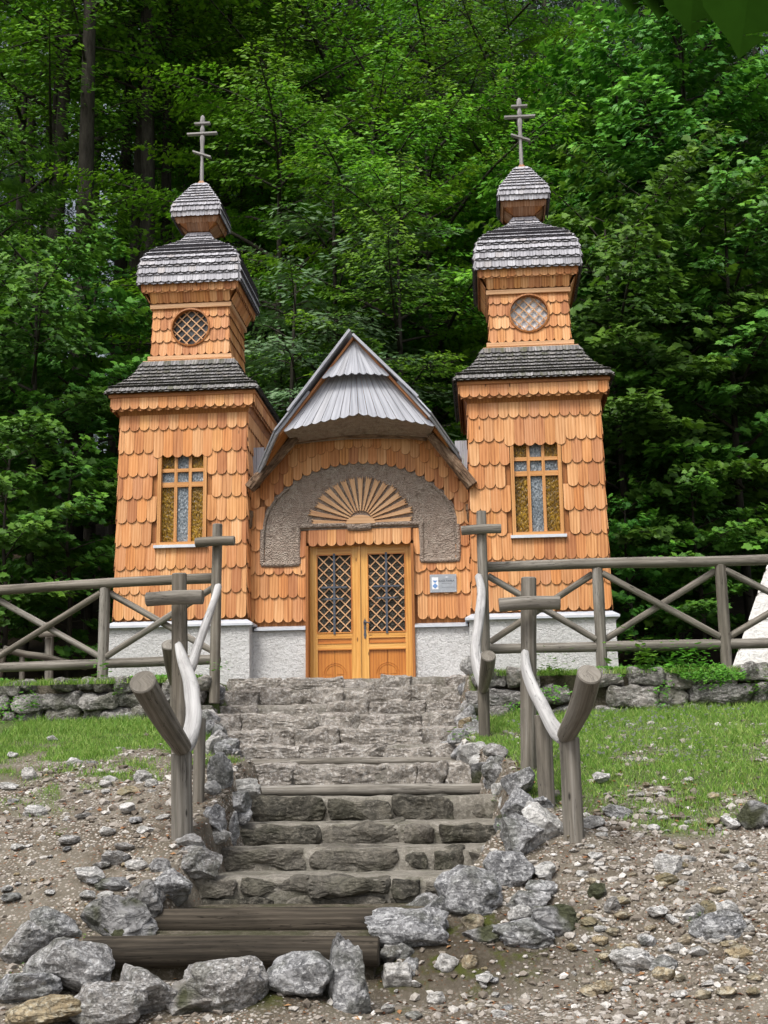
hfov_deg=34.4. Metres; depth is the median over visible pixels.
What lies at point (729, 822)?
loose stone
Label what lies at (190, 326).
round window
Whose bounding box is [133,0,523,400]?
beech tree
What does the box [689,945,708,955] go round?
loose stone
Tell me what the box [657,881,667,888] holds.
loose stone
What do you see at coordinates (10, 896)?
loose stone
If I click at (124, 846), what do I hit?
loose stone
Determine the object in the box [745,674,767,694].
weed
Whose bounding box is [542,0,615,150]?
distant tree
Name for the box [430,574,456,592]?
plaque
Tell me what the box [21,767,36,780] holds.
rock
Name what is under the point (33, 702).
weed
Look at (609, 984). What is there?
loose stone
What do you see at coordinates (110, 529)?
tall tree
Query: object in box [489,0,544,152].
distant tree
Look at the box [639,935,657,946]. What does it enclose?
rock
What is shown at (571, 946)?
loose stone
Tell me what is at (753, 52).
distant tree
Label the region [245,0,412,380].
distant tree
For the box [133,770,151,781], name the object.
rock
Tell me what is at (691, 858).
loose stone
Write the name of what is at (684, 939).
loose stone
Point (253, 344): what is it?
ash tree
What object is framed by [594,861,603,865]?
loose stone
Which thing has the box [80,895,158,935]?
rock
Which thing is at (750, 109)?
distant tree
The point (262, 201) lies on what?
beech tree
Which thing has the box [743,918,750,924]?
loose stone
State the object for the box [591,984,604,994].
loose stone
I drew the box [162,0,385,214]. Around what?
tall tree
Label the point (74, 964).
rock
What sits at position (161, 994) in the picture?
rock
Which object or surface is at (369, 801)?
staircase
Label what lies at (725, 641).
rail fence
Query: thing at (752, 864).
loose stone
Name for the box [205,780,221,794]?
rock
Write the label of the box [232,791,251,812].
rock
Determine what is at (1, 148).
distant tree
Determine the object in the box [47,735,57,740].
rock
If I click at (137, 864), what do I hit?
rock
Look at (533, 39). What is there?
beech tree
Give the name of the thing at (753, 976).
loose stone
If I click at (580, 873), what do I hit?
loose stone
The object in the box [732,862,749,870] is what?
loose stone
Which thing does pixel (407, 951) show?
border stone
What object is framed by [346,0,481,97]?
distant tree
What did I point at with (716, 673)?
wall plants
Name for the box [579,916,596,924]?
loose stone
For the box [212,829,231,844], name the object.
rock
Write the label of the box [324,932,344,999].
rock
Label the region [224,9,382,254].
tall tree
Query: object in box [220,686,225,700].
rock
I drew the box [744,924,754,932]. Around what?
loose stone
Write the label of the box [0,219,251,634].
maple tree
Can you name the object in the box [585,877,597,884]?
loose stone
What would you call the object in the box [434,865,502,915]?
rock
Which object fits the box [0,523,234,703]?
rail fence
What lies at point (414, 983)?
loose stone
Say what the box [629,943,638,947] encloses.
loose stone
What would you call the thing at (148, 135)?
tall tree
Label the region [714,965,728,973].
loose stone
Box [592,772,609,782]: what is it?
loose stone
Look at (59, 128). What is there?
tall tree
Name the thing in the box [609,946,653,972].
rock
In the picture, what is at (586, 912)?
loose stone
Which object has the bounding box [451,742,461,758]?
border stone
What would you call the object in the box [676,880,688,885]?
loose stone
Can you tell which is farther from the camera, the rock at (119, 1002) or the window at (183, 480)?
the window at (183, 480)
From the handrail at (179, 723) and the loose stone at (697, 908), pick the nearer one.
the loose stone at (697, 908)
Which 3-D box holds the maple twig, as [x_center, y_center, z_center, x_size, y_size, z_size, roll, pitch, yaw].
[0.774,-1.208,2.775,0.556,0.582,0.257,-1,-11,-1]
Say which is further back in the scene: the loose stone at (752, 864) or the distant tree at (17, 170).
the distant tree at (17, 170)
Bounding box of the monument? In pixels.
[733,565,767,665]
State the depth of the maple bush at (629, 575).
20.57 m
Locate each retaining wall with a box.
[0,675,216,720]
[460,661,767,717]
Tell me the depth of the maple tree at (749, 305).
23.09 m
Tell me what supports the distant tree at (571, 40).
on the ground at (68, 887)
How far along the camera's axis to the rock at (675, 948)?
7.94 m
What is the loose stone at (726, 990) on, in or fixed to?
on the ground at (68, 887)
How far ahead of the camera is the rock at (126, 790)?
10.73 m
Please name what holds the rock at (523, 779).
on the ground at (68, 887)
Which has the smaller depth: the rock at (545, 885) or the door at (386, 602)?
the rock at (545, 885)
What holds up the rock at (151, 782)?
on the ground at (68, 887)
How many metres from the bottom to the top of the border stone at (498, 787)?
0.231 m
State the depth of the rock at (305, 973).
7.73 m
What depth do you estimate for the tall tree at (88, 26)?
29.66 m
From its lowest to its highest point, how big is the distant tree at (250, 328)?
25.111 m
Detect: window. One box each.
[153,452,207,548]
[171,308,209,345]
[509,293,548,332]
[510,438,566,538]
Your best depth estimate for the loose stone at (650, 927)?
8.21 m
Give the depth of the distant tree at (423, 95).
41.81 m
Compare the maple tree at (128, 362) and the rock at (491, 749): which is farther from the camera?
the maple tree at (128, 362)
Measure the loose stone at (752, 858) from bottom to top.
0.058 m
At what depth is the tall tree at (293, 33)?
40.74 m
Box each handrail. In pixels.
[0,622,86,680]
[129,573,205,840]
[161,583,221,705]
[470,573,495,736]
[498,577,601,843]
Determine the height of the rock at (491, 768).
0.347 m
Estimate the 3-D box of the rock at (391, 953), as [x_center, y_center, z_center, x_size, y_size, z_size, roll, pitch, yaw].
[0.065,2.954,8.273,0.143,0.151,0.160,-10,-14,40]
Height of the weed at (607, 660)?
0.453 m
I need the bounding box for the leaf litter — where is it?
[0,759,767,1023]
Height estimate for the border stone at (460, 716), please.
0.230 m
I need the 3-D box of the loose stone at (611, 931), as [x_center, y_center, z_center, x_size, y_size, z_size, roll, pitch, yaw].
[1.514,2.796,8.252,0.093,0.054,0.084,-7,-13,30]
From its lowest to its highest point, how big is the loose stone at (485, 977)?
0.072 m
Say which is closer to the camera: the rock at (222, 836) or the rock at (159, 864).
the rock at (159, 864)
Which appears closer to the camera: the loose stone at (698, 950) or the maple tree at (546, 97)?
the loose stone at (698, 950)
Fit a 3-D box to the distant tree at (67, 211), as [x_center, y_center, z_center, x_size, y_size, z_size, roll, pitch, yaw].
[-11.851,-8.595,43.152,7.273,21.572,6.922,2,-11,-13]
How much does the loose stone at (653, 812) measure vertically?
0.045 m
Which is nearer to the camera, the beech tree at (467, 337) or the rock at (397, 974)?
the rock at (397, 974)
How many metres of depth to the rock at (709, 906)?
8.22 m
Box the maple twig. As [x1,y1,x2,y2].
[620,0,767,58]
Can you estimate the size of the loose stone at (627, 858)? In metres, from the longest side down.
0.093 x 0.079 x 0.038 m
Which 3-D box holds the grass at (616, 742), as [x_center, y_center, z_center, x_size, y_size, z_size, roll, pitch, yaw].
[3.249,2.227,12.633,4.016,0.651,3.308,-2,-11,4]
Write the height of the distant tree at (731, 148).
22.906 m
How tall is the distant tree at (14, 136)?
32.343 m
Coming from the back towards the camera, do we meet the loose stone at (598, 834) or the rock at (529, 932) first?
the loose stone at (598, 834)
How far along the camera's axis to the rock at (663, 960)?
7.80 m
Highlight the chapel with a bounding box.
[103,98,619,684]
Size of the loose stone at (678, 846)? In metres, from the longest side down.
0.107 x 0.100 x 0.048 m
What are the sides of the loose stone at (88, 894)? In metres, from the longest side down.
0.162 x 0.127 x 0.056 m
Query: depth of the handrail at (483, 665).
13.19 m
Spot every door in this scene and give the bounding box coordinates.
[310,546,358,678]
[360,544,412,678]
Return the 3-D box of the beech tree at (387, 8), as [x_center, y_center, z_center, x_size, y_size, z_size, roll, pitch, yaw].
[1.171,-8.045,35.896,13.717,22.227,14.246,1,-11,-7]
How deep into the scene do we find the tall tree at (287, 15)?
39.59 m
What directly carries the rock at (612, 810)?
on the ground at (68, 887)
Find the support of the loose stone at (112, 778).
on the ground at (68, 887)
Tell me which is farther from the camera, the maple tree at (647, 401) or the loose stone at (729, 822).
the maple tree at (647, 401)
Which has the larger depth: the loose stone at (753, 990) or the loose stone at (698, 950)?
the loose stone at (698, 950)
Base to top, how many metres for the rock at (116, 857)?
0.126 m
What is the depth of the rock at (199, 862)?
9.36 m
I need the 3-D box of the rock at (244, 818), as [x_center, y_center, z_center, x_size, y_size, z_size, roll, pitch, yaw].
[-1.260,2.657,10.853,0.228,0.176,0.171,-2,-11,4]
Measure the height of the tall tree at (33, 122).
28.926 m
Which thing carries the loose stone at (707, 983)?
on the ground at (68, 887)
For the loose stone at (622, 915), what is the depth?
8.36 m
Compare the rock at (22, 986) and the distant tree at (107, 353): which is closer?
the rock at (22, 986)
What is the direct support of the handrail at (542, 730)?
on the ground at (68, 887)
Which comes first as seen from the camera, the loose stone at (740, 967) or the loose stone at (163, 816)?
the loose stone at (740, 967)
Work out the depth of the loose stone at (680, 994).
7.43 m
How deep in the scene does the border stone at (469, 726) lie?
13.35 m
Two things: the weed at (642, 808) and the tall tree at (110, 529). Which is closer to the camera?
the weed at (642, 808)
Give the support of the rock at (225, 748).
on the ground at (68, 887)
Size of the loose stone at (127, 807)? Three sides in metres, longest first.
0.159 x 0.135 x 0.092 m
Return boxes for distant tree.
[0,0,96,494]
[0,25,16,335]
[0,29,12,292]
[0,30,66,279]
[0,53,103,532]
[94,105,133,444]
[95,22,219,439]
[95,187,181,450]
[219,2,316,386]
[220,12,304,379]
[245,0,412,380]
[246,6,341,339]
[264,0,448,414]
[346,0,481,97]
[366,1,477,424]
[377,3,460,158]
[402,7,464,353]
[431,0,526,98]
[440,0,506,412]
[454,0,614,149]
[457,0,513,137]
[457,0,533,207]
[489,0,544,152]
[520,1,541,145]
[524,0,643,96]
[525,0,624,523]
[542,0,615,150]
[573,0,626,63]
[595,2,765,433]
[597,0,729,62]
[686,36,767,489]
[729,34,767,488]
[747,34,767,142]
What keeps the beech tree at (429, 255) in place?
on the ground at (68, 887)
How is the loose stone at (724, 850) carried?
on the ground at (68, 887)
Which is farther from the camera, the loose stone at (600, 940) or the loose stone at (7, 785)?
the loose stone at (7, 785)
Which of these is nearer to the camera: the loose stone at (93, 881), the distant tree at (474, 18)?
the loose stone at (93, 881)
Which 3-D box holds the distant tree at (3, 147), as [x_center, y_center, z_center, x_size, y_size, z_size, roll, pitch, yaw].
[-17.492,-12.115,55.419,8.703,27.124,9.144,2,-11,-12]
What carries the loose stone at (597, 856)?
on the ground at (68, 887)
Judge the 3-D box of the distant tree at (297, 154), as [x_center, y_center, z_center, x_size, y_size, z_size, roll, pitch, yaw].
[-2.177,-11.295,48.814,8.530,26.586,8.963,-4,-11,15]
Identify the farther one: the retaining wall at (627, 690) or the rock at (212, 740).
the retaining wall at (627, 690)
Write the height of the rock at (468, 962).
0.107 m
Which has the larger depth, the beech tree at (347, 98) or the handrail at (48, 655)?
the beech tree at (347, 98)
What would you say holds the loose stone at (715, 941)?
on the ground at (68, 887)
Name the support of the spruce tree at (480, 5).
on the ground at (68, 887)
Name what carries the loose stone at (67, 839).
on the ground at (68, 887)
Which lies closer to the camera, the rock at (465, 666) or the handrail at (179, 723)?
the handrail at (179, 723)
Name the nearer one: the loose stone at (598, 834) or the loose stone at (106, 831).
the loose stone at (598, 834)
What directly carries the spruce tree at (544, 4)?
on the ground at (68, 887)
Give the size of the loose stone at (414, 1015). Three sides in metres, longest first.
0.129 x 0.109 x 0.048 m
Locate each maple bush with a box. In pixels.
[0,430,117,678]
[0,439,103,679]
[606,491,699,666]
[610,465,736,663]
[617,437,767,663]
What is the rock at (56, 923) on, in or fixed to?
on the ground at (68, 887)
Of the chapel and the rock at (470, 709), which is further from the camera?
the chapel
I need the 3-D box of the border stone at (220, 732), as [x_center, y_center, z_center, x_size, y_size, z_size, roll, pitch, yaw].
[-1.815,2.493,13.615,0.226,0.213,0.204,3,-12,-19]
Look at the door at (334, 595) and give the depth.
17.54 m
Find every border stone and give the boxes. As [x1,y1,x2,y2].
[104,928,123,935]
[126,879,165,917]
[202,710,220,721]
[210,724,227,735]
[213,729,228,738]
[221,737,239,749]
[232,748,240,755]
[394,942,414,959]
[404,957,418,975]
[425,895,444,910]
[447,728,470,747]
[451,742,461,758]
[454,712,474,725]
[457,682,464,694]
[459,700,466,709]
[462,704,477,715]
[463,721,478,733]
[468,753,479,766]
[471,762,484,782]
[491,782,502,795]
[493,814,501,832]
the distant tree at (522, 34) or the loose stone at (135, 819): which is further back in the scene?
the distant tree at (522, 34)
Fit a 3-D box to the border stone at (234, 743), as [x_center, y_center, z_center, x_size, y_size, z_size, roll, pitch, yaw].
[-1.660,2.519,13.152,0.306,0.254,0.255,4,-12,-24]
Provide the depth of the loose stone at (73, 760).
11.79 m
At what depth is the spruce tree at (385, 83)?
43.77 m
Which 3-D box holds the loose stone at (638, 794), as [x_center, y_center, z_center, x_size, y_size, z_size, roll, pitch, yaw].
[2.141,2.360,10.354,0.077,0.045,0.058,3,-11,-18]
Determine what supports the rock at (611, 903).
on the ground at (68, 887)
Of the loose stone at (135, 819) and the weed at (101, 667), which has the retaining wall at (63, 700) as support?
the weed at (101, 667)
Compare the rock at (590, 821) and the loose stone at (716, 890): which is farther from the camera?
the rock at (590, 821)
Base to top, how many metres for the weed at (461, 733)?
0.231 m
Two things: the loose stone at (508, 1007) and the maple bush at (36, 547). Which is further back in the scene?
the maple bush at (36, 547)
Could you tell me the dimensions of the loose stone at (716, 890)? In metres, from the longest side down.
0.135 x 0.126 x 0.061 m
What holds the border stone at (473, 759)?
on the ground at (68, 887)
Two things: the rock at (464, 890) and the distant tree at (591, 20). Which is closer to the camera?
the rock at (464, 890)
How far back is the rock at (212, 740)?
12.37 m
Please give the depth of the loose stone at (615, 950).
8.00 m
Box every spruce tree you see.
[335,1,441,357]
[382,0,538,424]
[472,0,618,484]
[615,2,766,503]
[675,35,767,527]
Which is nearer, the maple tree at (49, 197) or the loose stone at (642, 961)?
the loose stone at (642, 961)
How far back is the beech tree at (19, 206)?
34.07 m
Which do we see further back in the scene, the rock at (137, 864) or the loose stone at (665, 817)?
the loose stone at (665, 817)
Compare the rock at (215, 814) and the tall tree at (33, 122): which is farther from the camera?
the tall tree at (33, 122)
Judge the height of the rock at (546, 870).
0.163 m
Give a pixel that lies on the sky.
(74, 203)
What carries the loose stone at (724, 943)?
on the ground at (68, 887)
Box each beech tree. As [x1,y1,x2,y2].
[0,0,220,558]
[0,0,262,451]
[0,0,288,378]
[26,0,474,525]
[32,0,450,400]
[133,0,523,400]
[154,0,585,424]
[198,0,642,422]
[238,152,592,442]
[250,59,628,442]
[348,0,746,441]
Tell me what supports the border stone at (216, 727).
on the ground at (68, 887)
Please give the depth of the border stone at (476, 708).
14.37 m
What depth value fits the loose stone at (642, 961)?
7.83 m
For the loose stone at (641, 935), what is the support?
on the ground at (68, 887)
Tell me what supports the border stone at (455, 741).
on the ground at (68, 887)
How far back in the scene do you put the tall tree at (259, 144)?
38.54 m
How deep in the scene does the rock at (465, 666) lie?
14.99 m
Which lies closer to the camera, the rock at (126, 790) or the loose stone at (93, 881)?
the loose stone at (93, 881)
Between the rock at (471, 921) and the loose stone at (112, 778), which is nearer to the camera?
the rock at (471, 921)
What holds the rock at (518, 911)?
on the ground at (68, 887)
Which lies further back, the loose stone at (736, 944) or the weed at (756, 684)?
the weed at (756, 684)
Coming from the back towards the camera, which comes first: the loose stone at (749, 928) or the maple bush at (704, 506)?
the maple bush at (704, 506)
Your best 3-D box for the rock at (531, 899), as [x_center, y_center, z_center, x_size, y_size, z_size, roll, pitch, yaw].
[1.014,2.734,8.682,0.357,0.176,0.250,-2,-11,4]
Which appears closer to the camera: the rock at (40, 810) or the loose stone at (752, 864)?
the loose stone at (752, 864)
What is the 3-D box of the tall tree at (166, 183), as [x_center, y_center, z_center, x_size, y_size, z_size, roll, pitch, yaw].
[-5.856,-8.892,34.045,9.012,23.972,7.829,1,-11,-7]
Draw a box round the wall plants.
[0,662,746,723]
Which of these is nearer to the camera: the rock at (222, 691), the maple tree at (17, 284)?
the rock at (222, 691)
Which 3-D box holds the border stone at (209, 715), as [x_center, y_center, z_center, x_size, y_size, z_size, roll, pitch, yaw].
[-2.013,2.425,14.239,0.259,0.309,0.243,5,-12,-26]
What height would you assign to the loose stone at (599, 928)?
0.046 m
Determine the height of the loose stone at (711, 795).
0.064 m
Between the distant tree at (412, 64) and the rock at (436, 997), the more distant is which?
the distant tree at (412, 64)
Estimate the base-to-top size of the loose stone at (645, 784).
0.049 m
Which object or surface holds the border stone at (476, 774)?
on the staircase
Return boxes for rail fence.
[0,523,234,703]
[461,510,767,666]
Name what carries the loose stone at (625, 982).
on the ground at (68, 887)
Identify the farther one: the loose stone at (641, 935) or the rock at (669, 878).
the rock at (669, 878)
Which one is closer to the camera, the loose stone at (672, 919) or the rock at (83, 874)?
the loose stone at (672, 919)
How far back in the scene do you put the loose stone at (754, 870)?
8.83 m
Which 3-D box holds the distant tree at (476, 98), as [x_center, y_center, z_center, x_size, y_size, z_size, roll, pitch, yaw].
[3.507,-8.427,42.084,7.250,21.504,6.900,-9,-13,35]
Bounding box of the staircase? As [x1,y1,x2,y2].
[83,674,497,979]
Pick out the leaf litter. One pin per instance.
(432, 1008)
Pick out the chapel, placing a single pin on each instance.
(349, 494)
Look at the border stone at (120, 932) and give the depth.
8.45 m
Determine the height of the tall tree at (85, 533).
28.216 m
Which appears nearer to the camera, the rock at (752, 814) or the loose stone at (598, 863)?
the loose stone at (598, 863)
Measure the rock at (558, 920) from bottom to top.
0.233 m
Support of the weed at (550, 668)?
on the retaining wall at (627, 690)
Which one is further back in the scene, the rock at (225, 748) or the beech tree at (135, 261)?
the beech tree at (135, 261)
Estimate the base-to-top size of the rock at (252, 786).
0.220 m
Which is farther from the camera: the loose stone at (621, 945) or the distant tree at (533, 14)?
the distant tree at (533, 14)
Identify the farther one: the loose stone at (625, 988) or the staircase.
the staircase
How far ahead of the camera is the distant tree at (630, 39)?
40.65 m
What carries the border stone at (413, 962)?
on the ground at (68, 887)
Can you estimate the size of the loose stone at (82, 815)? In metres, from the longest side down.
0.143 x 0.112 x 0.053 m
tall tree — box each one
[0,0,233,553]
[0,0,249,579]
[0,0,260,605]
[0,0,286,577]
[0,1,119,532]
[2,0,256,353]
[4,9,181,192]
[11,0,292,245]
[69,0,304,235]
[111,20,288,205]
[121,2,314,333]
[122,14,343,204]
[156,0,374,339]
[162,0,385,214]
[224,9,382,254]
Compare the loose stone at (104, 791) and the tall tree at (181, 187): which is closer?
the loose stone at (104, 791)
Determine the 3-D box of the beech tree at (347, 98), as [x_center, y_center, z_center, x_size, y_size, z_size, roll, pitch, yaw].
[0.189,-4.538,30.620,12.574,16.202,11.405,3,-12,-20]
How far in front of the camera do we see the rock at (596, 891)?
8.62 m
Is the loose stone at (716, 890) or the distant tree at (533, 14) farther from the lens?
the distant tree at (533, 14)
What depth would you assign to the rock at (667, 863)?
8.89 m
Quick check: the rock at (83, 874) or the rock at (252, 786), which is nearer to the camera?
the rock at (83, 874)
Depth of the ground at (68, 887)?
8.98 m
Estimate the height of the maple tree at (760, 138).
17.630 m
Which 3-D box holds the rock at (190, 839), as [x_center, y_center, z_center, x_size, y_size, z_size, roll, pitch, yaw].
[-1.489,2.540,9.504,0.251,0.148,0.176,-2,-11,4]
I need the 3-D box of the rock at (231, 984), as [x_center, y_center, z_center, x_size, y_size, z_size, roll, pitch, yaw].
[-0.976,2.964,7.743,0.511,0.356,0.413,6,-13,-32]
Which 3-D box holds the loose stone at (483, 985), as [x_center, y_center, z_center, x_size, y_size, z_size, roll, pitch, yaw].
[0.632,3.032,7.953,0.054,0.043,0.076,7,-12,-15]
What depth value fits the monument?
16.68 m
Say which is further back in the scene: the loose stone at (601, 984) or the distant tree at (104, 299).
the distant tree at (104, 299)
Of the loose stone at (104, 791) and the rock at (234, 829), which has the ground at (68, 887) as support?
the loose stone at (104, 791)
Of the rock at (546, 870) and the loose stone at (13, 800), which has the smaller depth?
the rock at (546, 870)
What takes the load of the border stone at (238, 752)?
on the ground at (68, 887)
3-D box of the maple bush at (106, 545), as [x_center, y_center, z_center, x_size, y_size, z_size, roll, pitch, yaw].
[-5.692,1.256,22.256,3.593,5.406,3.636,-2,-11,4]
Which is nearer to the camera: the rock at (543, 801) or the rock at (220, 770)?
the rock at (543, 801)
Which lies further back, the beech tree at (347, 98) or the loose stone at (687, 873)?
the beech tree at (347, 98)
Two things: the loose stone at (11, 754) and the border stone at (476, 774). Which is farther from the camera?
the loose stone at (11, 754)
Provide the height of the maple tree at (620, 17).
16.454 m
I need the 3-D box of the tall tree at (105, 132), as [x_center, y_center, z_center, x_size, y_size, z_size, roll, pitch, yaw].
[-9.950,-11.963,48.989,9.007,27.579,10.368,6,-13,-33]
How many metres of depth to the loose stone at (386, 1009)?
7.64 m
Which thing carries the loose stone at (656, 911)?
on the ground at (68, 887)
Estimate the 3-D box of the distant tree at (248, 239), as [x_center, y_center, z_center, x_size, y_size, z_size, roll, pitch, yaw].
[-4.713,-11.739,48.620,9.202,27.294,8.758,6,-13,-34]
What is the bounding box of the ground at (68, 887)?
[0,495,767,1023]
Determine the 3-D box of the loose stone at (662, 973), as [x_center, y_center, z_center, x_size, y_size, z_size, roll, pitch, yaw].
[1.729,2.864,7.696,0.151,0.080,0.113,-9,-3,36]
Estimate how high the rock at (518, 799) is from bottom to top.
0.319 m
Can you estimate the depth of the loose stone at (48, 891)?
8.94 m
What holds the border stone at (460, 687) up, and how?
on the ground at (68, 887)
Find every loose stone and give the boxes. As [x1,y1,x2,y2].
[0,782,18,789]
[0,892,20,900]
[1,885,12,891]
[7,752,17,757]
[7,798,18,802]
[10,843,25,849]
[44,889,54,893]
[58,835,79,843]
[66,757,83,765]
[74,812,91,818]
[79,890,95,897]
[86,879,98,883]
[92,861,110,867]
[96,891,113,897]
[99,780,111,786]
[99,826,115,835]
[101,789,109,793]
[103,775,117,780]
[114,842,134,849]
[119,802,134,812]
[129,816,141,822]
[136,826,154,833]
[155,814,170,819]
[381,1005,394,1013]
[405,1011,422,1019]
[411,980,421,986]
[475,972,492,983]
[479,982,486,988]
[489,977,498,983]
[491,992,498,996]
[491,1009,507,1017]
[501,1004,512,1009]
[566,942,576,950]
[576,870,587,876]
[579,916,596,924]
[579,984,597,996]
[582,909,593,914]
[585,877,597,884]
[588,852,602,860]
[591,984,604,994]
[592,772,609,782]
[592,935,608,945]
[593,980,607,991]
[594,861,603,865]
[594,925,606,931]
[596,832,607,837]
[597,953,609,960]
[597,980,614,991]
[605,927,619,936]
[608,948,619,956]
[613,911,632,918]
[617,896,629,904]
[617,942,630,949]
[619,856,629,860]
[619,986,630,991]
[622,979,630,984]
[627,872,637,876]
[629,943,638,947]
[632,954,651,969]
[635,792,644,796]
[637,933,648,941]
[642,782,649,786]
[644,924,655,930]
[645,810,658,814]
[646,905,667,916]
[647,824,659,830]
[651,966,675,980]
[657,815,667,819]
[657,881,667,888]
[666,914,679,924]
[670,990,687,997]
[673,843,686,848]
[674,974,685,981]
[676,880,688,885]
[677,934,690,945]
[681,871,691,875]
[681,912,698,920]
[682,855,696,861]
[684,796,695,801]
[685,903,704,916]
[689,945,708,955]
[694,989,711,999]
[700,979,714,986]
[706,793,718,799]
[706,817,719,825]
[707,886,727,893]
[707,938,721,943]
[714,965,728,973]
[715,986,736,995]
[719,940,737,946]
[720,815,740,829]
[720,848,728,853]
[724,854,736,858]
[730,943,742,947]
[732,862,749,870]
[734,964,748,970]
[737,970,747,974]
[743,907,752,912]
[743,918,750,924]
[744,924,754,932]
[745,987,759,994]
[746,856,756,861]
[746,973,762,980]
[749,862,757,866]
[749,868,757,872]
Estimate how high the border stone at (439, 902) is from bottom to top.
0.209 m
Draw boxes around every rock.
[0,920,53,963]
[0,970,62,1002]
[4,994,81,1023]
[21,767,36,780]
[22,936,114,992]
[23,805,47,816]
[29,906,81,938]
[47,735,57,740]
[69,981,148,1023]
[74,866,104,881]
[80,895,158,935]
[94,877,131,890]
[101,851,131,864]
[116,786,139,795]
[120,963,177,1014]
[125,859,147,870]
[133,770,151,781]
[145,779,157,786]
[148,857,170,871]
[153,868,192,905]
[166,978,211,1015]
[175,833,204,846]
[181,845,222,879]
[183,955,268,1012]
[203,804,226,831]
[205,735,221,754]
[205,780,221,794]
[206,719,214,734]
[207,752,233,788]
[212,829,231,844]
[214,741,232,755]
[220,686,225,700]
[229,811,239,845]
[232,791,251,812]
[235,778,260,799]
[237,809,252,825]
[267,950,333,997]
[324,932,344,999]
[331,939,370,1013]
[364,907,448,947]
[380,944,401,962]
[381,962,411,987]
[406,892,437,905]
[426,991,445,1004]
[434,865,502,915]
[434,953,458,972]
[458,717,471,727]
[458,741,485,763]
[459,655,472,675]
[461,913,483,929]
[461,955,478,969]
[462,924,499,943]
[463,705,475,714]
[481,755,503,788]
[483,743,507,756]
[483,850,534,886]
[492,917,554,948]
[500,767,534,795]
[500,786,533,816]
[500,812,543,853]
[506,890,553,915]
[507,904,531,920]
[521,801,562,844]
[525,880,557,894]
[531,904,577,936]
[533,796,553,807]
[534,861,555,880]
[584,815,605,827]
[587,883,606,899]
[602,804,632,817]
[604,896,621,913]
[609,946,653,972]
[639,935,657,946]
[649,954,677,970]
[653,853,682,874]
[654,872,678,884]
[664,942,683,953]
[688,910,746,940]
[700,900,716,913]
[716,900,740,913]
[724,945,753,958]
[736,800,767,829]
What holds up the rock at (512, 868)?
on the ground at (68, 887)
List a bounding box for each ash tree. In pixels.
[134,168,475,444]
[244,249,436,413]
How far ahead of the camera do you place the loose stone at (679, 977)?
7.62 m
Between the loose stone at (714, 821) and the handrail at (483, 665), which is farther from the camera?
the handrail at (483, 665)
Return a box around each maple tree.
[0,118,152,578]
[0,199,149,650]
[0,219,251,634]
[442,1,767,600]
[445,4,767,580]
[445,146,767,658]
[523,3,767,553]
[549,120,767,639]
[580,147,767,629]
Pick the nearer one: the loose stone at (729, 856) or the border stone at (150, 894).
the border stone at (150, 894)
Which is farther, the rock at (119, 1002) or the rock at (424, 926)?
the rock at (424, 926)
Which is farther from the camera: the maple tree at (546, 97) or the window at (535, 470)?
the maple tree at (546, 97)
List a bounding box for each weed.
[6,686,43,709]
[84,657,111,676]
[447,718,473,739]
[537,646,574,675]
[602,626,662,664]
[633,800,650,814]
[664,638,718,665]
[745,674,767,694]
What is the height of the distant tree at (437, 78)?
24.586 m
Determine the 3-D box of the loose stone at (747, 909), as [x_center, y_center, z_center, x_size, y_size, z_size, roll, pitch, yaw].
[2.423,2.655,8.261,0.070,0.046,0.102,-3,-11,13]
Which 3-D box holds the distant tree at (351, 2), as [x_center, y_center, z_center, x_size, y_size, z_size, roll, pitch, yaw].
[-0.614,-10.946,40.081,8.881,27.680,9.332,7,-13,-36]
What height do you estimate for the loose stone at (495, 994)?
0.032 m
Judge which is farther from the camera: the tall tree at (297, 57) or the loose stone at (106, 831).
the tall tree at (297, 57)
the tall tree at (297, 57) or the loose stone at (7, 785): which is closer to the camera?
the loose stone at (7, 785)
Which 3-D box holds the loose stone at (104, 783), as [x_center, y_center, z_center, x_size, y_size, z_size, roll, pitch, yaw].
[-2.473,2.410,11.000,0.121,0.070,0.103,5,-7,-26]
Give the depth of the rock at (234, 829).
10.50 m
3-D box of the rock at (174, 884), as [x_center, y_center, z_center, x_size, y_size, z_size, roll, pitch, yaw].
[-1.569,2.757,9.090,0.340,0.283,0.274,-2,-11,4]
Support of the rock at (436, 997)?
on the ground at (68, 887)
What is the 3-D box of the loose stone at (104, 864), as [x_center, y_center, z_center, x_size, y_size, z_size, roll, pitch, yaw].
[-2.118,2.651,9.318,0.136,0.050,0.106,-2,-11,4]
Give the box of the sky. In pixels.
[0,0,765,452]
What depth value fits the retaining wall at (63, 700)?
15.12 m
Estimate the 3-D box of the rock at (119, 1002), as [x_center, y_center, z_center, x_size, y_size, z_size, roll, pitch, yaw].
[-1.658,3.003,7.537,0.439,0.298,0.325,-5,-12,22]
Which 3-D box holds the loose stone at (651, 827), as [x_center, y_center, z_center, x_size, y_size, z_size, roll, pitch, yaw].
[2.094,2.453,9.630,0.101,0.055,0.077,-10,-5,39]
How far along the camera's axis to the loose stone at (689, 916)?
8.22 m
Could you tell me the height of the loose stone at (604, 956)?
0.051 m
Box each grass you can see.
[0,662,767,839]
[505,704,751,765]
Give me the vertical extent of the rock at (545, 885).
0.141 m
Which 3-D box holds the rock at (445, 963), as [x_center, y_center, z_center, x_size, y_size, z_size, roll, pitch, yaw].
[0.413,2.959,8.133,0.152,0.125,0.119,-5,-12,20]
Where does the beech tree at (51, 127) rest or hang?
on the ground at (68, 887)
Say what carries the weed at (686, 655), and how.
on the retaining wall at (627, 690)
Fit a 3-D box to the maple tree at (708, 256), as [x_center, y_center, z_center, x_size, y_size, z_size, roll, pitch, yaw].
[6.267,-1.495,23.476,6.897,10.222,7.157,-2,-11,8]

